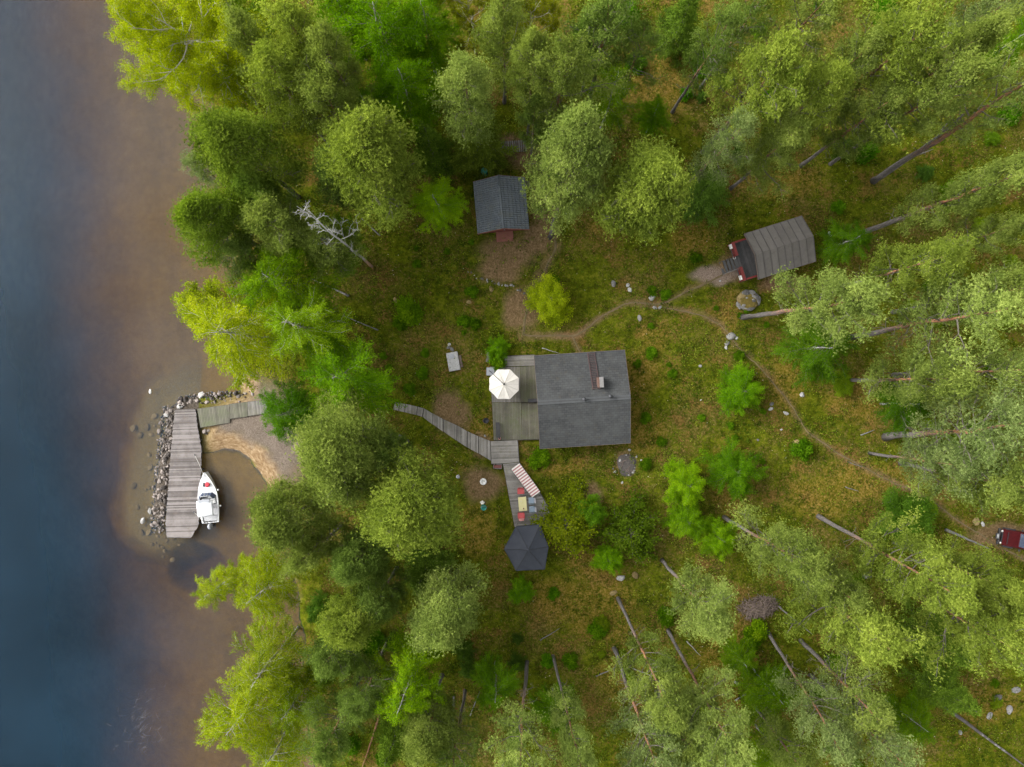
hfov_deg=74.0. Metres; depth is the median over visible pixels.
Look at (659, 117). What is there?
birch tree
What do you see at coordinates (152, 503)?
rubble
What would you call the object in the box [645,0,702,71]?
pine tree
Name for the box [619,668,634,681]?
young aspen
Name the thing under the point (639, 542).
young aspen
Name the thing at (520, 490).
garden chair
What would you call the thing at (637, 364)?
leafy shrub
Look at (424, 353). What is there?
leafy shrub
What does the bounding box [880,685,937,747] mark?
birch tree
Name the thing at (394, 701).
birch tree
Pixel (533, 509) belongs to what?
garden chair
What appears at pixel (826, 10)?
pine tree
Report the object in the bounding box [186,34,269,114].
birch tree
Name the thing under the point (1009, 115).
leafy shrub
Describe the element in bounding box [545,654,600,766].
pine tree
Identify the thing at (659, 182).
pine tree
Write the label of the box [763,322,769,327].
leafy shrub
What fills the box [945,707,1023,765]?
fallen log
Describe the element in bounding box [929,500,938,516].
young aspen
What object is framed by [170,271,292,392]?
birch tree
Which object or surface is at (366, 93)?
birch tree
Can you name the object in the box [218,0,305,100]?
pine tree
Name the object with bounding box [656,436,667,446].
leafy shrub
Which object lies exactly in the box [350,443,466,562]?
pine tree
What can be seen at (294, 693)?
birch tree
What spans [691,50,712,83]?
leafy shrub
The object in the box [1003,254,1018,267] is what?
young aspen
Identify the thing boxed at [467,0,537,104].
pine tree
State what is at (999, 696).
boulder
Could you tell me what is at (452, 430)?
boardwalk
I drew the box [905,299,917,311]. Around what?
young aspen
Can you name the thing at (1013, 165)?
pine tree
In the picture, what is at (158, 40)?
birch tree
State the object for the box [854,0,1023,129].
pine tree
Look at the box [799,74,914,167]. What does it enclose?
pine tree
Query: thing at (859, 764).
leafy shrub
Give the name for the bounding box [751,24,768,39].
young aspen
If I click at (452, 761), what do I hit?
pine tree
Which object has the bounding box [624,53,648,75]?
leafy shrub
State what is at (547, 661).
leafy shrub
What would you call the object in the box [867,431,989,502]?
pine tree
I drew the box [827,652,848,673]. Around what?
leafy shrub
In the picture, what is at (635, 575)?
boulder
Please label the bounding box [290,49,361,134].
pine tree
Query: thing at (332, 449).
pine tree
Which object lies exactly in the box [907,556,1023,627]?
pine tree
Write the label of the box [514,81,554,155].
pine tree
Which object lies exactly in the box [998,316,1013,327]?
young aspen
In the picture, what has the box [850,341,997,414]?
pine tree
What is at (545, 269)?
path
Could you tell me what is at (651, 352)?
leafy shrub
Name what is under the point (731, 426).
leafy shrub
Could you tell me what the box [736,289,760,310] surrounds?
boulder
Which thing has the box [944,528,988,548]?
fallen log
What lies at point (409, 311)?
leafy shrub
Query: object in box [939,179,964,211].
young aspen
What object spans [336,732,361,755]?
leafy shrub
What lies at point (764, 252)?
sauna
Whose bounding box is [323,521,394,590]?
pine tree
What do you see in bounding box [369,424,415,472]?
pine tree
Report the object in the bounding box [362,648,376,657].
leafy shrub
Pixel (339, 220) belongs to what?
birch tree
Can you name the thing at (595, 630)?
leafy shrub
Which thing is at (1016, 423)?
pine tree
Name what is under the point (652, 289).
leafy shrub
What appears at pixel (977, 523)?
boulder
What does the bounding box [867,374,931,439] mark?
birch tree
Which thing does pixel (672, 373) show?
leafy shrub
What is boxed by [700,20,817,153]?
pine tree
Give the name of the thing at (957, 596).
pine tree
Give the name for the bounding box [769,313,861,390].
birch tree
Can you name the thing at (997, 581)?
pine tree
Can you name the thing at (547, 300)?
young aspen
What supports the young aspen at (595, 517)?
on the ground at (96, 346)
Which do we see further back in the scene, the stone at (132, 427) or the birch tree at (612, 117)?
the stone at (132, 427)
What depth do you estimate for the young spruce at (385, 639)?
67.33 m
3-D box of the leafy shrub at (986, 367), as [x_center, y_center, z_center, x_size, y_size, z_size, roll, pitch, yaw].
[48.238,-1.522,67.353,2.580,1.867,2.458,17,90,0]
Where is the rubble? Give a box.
[150,390,243,533]
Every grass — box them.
[216,0,1023,766]
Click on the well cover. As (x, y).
(454, 364)
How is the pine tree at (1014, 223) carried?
on the ground at (96, 346)
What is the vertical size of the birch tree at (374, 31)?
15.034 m
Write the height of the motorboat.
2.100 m
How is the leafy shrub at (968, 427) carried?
on the ground at (96, 346)
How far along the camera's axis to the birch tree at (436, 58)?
58.75 m
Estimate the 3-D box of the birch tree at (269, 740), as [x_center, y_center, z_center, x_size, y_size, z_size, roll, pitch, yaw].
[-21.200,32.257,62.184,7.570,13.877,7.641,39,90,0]
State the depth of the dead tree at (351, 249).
53.80 m
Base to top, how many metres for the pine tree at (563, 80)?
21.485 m
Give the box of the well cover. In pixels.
[446,351,462,371]
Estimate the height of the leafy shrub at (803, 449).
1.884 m
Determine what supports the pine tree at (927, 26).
on the ground at (96, 346)
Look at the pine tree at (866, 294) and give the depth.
52.38 m
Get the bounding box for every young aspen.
[169,271,226,327]
[522,271,573,331]
[525,475,597,560]
[571,492,608,528]
[593,485,662,567]
[594,613,610,630]
[597,649,606,657]
[618,649,626,656]
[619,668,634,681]
[718,73,734,89]
[733,678,785,726]
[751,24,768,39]
[792,684,805,700]
[831,370,853,397]
[869,482,939,550]
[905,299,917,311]
[919,416,932,430]
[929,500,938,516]
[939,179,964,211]
[949,434,967,448]
[971,216,986,238]
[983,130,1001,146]
[989,696,1003,709]
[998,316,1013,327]
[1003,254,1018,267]
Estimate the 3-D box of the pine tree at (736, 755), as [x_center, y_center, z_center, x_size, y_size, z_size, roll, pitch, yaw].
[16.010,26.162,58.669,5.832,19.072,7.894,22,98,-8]
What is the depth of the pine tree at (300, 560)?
56.17 m
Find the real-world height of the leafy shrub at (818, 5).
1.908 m
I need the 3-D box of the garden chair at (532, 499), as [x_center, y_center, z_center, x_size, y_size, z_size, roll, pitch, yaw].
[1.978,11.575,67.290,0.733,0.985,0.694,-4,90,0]
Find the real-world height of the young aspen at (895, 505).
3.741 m
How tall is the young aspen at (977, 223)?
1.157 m
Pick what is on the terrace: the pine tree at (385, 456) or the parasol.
the parasol
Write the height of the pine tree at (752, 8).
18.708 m
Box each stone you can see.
[130,424,135,431]
[130,483,136,488]
[137,432,142,437]
[144,424,149,430]
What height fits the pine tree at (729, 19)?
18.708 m
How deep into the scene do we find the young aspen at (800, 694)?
67.22 m
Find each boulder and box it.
[616,576,624,580]
[632,572,637,578]
[726,332,735,339]
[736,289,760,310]
[973,517,979,525]
[994,694,1001,700]
[1006,705,1012,714]
[1011,687,1020,692]
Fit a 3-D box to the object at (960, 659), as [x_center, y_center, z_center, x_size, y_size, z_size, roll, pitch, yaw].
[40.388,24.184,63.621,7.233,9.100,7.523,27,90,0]
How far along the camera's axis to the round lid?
67.85 m
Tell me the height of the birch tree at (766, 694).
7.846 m
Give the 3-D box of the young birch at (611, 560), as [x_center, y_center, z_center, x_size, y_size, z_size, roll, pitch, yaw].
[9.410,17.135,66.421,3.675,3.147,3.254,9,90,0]
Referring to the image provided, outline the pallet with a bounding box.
[503,140,526,152]
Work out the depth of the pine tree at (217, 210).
54.17 m
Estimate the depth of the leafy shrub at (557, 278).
67.66 m
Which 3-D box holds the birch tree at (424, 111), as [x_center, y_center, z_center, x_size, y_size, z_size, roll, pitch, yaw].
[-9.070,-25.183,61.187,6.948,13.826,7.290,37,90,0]
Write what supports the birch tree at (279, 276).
on the ground at (96, 346)
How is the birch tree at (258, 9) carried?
on the ground at (96, 346)
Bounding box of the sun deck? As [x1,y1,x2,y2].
[503,462,550,526]
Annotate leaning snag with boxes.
[891,114,963,172]
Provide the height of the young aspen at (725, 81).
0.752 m
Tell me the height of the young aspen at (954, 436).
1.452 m
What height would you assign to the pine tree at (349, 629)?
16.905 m
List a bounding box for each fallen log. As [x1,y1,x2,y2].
[317,281,348,296]
[362,716,379,766]
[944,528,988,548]
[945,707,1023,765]
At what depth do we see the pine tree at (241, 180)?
54.36 m
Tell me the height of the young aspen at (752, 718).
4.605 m
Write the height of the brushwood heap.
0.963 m
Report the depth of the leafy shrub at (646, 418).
67.47 m
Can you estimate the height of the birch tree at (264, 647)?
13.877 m
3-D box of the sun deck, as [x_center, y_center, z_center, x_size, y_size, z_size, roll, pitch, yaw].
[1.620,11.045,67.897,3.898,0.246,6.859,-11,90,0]
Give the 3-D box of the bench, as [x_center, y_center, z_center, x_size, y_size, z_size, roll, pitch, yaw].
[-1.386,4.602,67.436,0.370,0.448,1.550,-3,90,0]
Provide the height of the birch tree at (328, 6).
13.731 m
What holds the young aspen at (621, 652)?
on the ground at (96, 346)
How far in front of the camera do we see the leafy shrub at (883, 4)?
67.09 m
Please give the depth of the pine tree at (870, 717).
55.83 m
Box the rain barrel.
[481,168,487,175]
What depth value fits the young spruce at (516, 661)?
67.24 m
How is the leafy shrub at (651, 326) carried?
on the ground at (96, 346)
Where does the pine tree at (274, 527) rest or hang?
on the ground at (96, 346)
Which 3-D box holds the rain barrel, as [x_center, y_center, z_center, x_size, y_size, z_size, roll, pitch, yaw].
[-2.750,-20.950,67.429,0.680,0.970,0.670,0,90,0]
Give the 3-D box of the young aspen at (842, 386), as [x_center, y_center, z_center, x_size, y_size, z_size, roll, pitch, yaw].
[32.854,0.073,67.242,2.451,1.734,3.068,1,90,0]
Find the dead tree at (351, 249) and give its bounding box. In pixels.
[295,200,372,267]
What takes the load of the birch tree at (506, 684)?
on the ground at (96, 346)
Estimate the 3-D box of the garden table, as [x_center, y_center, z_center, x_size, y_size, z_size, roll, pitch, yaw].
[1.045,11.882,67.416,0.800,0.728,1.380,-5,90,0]
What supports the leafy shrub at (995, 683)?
on the ground at (96, 346)
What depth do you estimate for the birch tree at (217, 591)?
58.80 m
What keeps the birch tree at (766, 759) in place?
on the ground at (96, 346)
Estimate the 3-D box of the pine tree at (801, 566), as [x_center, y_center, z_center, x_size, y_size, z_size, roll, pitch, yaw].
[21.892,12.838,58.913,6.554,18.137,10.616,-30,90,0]
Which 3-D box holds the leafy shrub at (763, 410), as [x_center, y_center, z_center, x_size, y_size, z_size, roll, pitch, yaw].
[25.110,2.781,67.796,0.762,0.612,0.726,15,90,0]
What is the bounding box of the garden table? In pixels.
[518,497,526,510]
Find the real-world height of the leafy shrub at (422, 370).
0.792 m
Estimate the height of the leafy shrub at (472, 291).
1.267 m
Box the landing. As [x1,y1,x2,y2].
[491,440,519,463]
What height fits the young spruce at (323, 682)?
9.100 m
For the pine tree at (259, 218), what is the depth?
53.56 m
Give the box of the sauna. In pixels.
[719,216,815,282]
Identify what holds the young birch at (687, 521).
on the ground at (96, 346)
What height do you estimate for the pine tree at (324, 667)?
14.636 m
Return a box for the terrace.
[491,354,538,440]
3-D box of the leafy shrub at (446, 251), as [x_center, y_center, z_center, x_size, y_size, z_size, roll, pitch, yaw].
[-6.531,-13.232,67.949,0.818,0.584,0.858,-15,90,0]
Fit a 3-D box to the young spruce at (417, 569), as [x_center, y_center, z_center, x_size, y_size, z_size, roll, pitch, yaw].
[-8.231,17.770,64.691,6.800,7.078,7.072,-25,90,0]
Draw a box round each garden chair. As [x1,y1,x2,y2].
[517,487,523,493]
[518,512,524,520]
[528,497,535,503]
[529,505,536,512]
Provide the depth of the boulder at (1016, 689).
67.90 m
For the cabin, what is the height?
5.225 m
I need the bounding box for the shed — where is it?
[473,175,529,241]
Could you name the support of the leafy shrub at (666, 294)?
on the ground at (96, 346)
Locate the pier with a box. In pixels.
[165,409,203,537]
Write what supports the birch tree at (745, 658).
on the ground at (96, 346)
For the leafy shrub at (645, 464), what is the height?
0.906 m
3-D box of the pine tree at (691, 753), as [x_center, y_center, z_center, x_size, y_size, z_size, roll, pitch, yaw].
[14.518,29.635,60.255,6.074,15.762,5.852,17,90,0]
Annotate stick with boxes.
[345,316,377,330]
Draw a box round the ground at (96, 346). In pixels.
[0,0,1023,766]
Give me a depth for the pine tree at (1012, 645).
52.12 m
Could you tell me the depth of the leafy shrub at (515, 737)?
67.41 m
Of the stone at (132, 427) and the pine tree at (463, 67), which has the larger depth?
the stone at (132, 427)
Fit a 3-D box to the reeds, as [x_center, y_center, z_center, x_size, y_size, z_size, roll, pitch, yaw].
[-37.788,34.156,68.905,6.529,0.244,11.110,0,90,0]
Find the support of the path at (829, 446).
on the ground at (96, 346)
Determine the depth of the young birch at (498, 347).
66.75 m
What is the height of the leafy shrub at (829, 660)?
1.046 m
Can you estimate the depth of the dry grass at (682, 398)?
67.95 m
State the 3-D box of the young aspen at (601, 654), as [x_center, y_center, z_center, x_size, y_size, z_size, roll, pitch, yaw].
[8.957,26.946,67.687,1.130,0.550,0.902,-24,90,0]
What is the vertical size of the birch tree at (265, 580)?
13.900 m
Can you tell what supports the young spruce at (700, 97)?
on the ground at (96, 346)
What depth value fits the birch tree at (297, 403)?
60.26 m
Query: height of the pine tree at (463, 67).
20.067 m
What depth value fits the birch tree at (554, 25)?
58.18 m
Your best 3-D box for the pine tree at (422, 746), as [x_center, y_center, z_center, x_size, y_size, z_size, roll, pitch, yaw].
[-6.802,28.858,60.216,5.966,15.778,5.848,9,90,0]
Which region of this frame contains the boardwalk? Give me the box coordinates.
[393,403,490,459]
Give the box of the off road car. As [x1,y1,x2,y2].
[995,527,1023,551]
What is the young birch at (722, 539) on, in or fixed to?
on the ground at (96, 346)
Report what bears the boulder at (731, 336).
on the ground at (96, 346)
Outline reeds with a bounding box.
[108,668,171,764]
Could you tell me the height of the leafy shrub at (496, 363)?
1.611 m
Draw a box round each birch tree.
[103,0,269,124]
[107,0,214,99]
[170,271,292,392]
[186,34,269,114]
[189,551,261,611]
[194,650,315,753]
[198,0,278,50]
[219,614,315,701]
[224,237,346,346]
[230,543,311,634]
[239,703,316,766]
[250,275,364,365]
[254,378,325,445]
[260,652,333,742]
[293,318,406,420]
[296,211,370,277]
[309,0,372,66]
[328,0,450,114]
[347,81,409,137]
[368,53,446,143]
[368,625,448,726]
[379,0,467,74]
[406,173,470,236]
[432,0,495,53]
[470,651,523,714]
[498,0,563,65]
[526,675,579,740]
[581,61,641,134]
[630,92,674,136]
[718,630,758,681]
[732,659,800,714]
[745,711,800,766]
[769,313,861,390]
[815,216,877,267]
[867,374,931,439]
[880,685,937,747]
[982,16,1023,75]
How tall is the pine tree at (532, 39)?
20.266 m
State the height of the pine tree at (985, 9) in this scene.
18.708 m
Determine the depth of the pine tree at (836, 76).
50.58 m
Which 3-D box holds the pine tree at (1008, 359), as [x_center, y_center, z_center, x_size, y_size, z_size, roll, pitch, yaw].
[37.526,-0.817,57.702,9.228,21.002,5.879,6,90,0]
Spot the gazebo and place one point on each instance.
(526, 548)
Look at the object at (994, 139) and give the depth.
67.51 m
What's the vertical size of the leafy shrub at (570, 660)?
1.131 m
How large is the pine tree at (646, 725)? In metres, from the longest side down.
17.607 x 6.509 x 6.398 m
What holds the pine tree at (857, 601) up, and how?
on the ground at (96, 346)
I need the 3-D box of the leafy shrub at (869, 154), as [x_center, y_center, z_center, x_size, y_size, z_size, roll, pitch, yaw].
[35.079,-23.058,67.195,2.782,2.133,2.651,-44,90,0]
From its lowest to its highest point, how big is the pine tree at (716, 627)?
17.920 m
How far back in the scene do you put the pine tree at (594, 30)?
54.04 m
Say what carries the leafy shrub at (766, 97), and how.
on the ground at (96, 346)
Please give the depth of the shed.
65.20 m
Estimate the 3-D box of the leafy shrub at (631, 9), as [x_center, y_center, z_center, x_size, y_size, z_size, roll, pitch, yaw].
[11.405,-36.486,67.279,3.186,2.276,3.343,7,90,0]
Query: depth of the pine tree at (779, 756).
57.53 m
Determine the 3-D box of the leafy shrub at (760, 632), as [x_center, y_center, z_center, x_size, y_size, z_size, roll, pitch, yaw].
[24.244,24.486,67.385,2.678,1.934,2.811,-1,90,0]
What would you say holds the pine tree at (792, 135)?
on the ground at (96, 346)
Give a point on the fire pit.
(626, 464)
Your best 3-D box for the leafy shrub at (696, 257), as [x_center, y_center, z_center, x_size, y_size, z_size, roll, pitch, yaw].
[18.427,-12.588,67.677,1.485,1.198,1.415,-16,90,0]
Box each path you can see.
[522,231,556,334]
[523,274,722,336]
[662,307,1023,559]
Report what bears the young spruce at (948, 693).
on the ground at (96, 346)
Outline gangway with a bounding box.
[197,400,268,427]
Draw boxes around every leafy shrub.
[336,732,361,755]
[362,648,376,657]
[363,629,384,656]
[372,752,383,765]
[379,351,387,359]
[385,364,391,369]
[392,292,425,330]
[392,319,406,330]
[402,380,416,397]
[412,259,421,268]
[414,364,428,380]
[419,347,430,357]
[444,247,449,254]
[455,313,470,328]
[464,285,478,298]
[467,316,482,330]
[487,355,506,369]
[507,727,523,746]
[525,446,552,471]
[540,651,553,668]
[547,586,560,600]
[552,273,559,282]
[560,651,579,671]
[585,616,608,640]
[616,0,643,27]
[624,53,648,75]
[633,359,641,367]
[638,457,652,470]
[639,411,652,425]
[645,346,658,359]
[647,285,657,297]
[647,322,654,329]
[654,605,677,628]
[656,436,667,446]
[659,288,672,300]
[667,369,677,378]
[678,86,694,103]
[690,251,703,263]
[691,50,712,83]
[697,413,705,421]
[726,421,733,430]
[730,435,738,440]
[732,349,745,360]
[738,625,762,652]
[742,617,769,642]
[760,85,779,117]
[760,408,766,414]
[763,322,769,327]
[789,437,813,460]
[808,682,825,698]
[812,1,834,10]
[822,653,833,663]
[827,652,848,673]
[828,199,845,214]
[844,569,864,587]
[851,759,864,766]
[856,140,881,165]
[869,0,899,26]
[923,276,939,296]
[962,418,993,446]
[983,356,1009,377]
[991,677,998,687]
[996,98,1023,127]
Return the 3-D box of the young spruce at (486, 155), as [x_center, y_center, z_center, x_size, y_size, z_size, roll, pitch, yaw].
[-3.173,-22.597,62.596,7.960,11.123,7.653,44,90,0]
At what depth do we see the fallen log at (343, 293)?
67.88 m
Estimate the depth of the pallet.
67.81 m
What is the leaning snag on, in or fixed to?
on the ground at (96, 346)
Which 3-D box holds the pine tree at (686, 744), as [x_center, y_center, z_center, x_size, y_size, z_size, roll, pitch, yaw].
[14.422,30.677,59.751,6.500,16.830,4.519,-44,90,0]
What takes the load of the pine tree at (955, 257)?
on the ground at (96, 346)
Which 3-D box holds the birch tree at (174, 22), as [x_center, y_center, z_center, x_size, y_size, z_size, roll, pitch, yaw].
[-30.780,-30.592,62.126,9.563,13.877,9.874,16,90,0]
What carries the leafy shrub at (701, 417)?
on the ground at (96, 346)
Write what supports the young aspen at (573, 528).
on the ground at (96, 346)
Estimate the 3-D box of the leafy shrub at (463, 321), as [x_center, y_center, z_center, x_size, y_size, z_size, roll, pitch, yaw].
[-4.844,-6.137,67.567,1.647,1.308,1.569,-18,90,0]
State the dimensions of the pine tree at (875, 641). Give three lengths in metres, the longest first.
20.032 x 10.407 x 6.743 m
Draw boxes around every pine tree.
[165,180,261,269]
[178,96,310,208]
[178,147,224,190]
[213,226,270,285]
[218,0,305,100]
[229,152,305,226]
[236,187,322,263]
[238,33,327,145]
[241,474,340,556]
[252,0,357,115]
[277,512,354,582]
[280,203,369,283]
[285,382,406,519]
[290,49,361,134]
[290,676,381,766]
[298,618,369,682]
[300,14,378,111]
[308,142,378,211]
[310,95,427,235]
[314,581,399,659]
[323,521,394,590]
[334,642,411,729]
[347,559,414,627]
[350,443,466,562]
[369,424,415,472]
[396,673,462,766]
[401,558,491,658]
[423,44,498,150]
[430,689,484,766]
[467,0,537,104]
[477,660,564,766]
[503,22,556,134]
[509,25,636,134]
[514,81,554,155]
[518,96,620,242]
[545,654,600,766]
[556,0,653,102]
[568,0,626,97]
[590,127,698,249]
[602,596,695,737]
[602,646,685,766]
[606,12,670,98]
[644,688,719,766]
[655,689,722,766]
[660,557,739,651]
[666,628,762,766]
[670,0,751,113]
[685,103,762,186]
[699,0,779,88]
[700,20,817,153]
[718,498,843,596]
[729,97,814,201]
[738,0,845,99]
[739,260,900,356]
[745,693,826,766]
[746,47,858,158]
[767,630,866,766]
[774,568,935,676]
[781,544,874,619]
[796,20,889,124]
[798,638,899,748]
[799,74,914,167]
[808,673,926,766]
[816,505,983,622]
[822,0,966,153]
[828,38,1017,165]
[846,229,985,307]
[848,255,1023,385]
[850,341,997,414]
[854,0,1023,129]
[857,147,1023,237]
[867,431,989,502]
[870,36,1023,183]
[881,376,1023,496]
[886,571,1023,691]
[888,0,1023,90]
[890,254,1023,329]
[891,335,1023,408]
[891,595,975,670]
[892,530,1023,619]
[898,454,1023,522]
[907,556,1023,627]
[913,207,1023,262]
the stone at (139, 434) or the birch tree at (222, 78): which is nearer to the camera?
the birch tree at (222, 78)
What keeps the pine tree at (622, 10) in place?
on the ground at (96, 346)
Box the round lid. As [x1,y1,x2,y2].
[480,478,486,484]
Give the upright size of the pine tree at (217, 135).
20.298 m
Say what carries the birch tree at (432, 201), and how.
on the ground at (96, 346)
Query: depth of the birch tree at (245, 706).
57.75 m
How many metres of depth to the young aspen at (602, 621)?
67.18 m
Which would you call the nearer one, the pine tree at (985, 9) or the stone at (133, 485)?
the pine tree at (985, 9)
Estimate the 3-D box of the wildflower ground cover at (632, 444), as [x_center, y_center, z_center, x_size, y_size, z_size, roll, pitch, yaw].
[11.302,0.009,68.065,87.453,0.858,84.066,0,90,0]
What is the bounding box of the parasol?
[486,367,518,398]
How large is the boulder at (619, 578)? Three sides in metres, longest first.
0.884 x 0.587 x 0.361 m
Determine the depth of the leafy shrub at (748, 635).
67.32 m
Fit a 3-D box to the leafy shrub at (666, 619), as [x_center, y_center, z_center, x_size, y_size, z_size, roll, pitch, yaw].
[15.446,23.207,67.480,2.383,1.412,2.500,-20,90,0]
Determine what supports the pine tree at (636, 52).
on the ground at (96, 346)
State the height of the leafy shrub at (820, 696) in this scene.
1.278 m
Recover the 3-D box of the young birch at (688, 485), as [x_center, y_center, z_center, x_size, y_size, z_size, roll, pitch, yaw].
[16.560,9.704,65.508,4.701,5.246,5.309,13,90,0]
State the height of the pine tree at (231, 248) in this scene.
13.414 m
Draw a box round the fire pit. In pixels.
[612,449,641,483]
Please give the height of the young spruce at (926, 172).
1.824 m
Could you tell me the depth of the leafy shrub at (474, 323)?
67.36 m
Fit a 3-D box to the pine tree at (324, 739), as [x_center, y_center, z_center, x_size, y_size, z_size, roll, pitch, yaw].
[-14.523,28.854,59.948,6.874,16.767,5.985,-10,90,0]
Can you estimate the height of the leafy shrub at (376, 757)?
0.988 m
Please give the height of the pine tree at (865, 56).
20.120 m
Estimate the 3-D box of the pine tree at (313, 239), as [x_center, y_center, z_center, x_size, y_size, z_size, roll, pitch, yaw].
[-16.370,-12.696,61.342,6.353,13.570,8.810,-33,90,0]
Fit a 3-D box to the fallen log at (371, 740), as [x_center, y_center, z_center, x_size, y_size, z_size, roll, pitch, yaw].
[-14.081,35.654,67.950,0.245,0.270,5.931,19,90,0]
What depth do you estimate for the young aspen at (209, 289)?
64.59 m
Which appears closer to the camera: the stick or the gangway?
the stick
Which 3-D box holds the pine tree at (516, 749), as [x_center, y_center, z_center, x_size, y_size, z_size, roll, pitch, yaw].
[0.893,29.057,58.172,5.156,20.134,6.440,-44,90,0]
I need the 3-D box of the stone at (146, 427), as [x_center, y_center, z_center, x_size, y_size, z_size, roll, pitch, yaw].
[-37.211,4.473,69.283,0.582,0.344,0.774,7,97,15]
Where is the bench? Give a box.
[496,422,499,437]
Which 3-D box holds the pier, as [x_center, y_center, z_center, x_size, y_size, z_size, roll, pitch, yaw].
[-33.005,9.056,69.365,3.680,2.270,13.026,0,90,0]
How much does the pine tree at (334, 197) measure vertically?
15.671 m
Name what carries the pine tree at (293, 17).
on the ground at (96, 346)
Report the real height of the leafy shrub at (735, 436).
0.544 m
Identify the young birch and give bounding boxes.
[484,334,511,360]
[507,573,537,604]
[589,543,626,576]
[659,494,708,540]
[660,454,707,508]
[691,514,739,562]
[694,435,770,501]
[713,359,766,417]
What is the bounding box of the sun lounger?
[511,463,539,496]
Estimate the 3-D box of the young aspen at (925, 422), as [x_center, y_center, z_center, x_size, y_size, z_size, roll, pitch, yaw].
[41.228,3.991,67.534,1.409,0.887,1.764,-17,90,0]
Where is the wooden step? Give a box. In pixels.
[493,464,501,468]
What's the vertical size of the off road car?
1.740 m
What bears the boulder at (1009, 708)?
on the ground at (96, 346)
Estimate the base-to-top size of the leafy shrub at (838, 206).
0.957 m
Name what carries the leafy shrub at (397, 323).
on the ground at (96, 346)
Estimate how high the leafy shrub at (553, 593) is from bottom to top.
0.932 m
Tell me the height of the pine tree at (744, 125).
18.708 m
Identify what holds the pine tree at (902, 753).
on the ground at (96, 346)
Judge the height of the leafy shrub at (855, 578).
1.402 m
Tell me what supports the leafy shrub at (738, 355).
on the ground at (96, 346)
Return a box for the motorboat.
[196,472,220,528]
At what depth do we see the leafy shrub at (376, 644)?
67.33 m
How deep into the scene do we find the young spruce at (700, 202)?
65.27 m
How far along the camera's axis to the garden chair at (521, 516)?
67.29 m
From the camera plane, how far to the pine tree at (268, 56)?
52.03 m
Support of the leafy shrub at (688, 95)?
on the ground at (96, 346)
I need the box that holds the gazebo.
[504,523,547,570]
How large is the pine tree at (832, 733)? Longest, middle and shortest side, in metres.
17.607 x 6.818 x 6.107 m
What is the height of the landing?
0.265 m
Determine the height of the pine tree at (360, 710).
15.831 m
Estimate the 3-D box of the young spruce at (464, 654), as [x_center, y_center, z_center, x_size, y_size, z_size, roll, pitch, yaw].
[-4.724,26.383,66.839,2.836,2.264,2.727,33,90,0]
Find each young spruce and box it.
[304,589,340,624]
[313,618,367,688]
[369,692,419,766]
[382,631,400,652]
[398,541,459,596]
[407,121,464,185]
[446,103,518,180]
[451,638,476,661]
[458,656,478,679]
[507,651,527,674]
[511,632,523,645]
[528,101,586,161]
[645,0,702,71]
[674,163,732,230]
[694,91,707,104]
[731,147,743,157]
[831,136,858,163]
[896,654,983,717]
[915,163,935,183]
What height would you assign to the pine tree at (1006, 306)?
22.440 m
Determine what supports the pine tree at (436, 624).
on the ground at (96, 346)
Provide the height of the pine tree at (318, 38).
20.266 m
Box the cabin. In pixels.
[534,350,630,448]
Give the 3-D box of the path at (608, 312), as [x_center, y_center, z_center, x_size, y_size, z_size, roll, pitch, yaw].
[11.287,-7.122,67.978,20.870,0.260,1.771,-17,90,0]
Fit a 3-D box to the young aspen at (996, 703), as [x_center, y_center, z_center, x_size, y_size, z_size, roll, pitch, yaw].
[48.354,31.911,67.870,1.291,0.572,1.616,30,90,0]
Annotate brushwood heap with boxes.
[735,593,779,621]
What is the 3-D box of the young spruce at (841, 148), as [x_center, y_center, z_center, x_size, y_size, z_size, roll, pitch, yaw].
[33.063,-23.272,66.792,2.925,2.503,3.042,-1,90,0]
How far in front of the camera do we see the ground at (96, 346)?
68.10 m
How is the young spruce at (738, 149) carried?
on the ground at (96, 346)
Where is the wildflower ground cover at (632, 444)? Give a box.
[292,4,1023,764]
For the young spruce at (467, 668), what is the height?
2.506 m
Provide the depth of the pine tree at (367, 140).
52.08 m
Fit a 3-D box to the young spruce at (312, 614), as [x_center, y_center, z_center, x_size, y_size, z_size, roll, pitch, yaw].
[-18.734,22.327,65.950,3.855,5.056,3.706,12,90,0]
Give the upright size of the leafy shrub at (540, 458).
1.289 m
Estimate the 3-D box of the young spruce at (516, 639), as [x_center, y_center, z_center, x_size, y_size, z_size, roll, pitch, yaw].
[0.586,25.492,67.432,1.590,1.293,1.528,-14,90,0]
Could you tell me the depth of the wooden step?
67.88 m
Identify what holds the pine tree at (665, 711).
on the ground at (96, 346)
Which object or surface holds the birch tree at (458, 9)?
on the ground at (96, 346)
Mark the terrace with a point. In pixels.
(522, 374)
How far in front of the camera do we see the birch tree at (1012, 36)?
61.30 m
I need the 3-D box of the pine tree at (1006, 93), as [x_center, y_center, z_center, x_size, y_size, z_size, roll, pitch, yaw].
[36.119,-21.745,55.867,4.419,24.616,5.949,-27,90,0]
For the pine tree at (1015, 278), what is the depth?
53.22 m
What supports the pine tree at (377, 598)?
on the ground at (96, 346)
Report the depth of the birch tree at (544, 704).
62.98 m

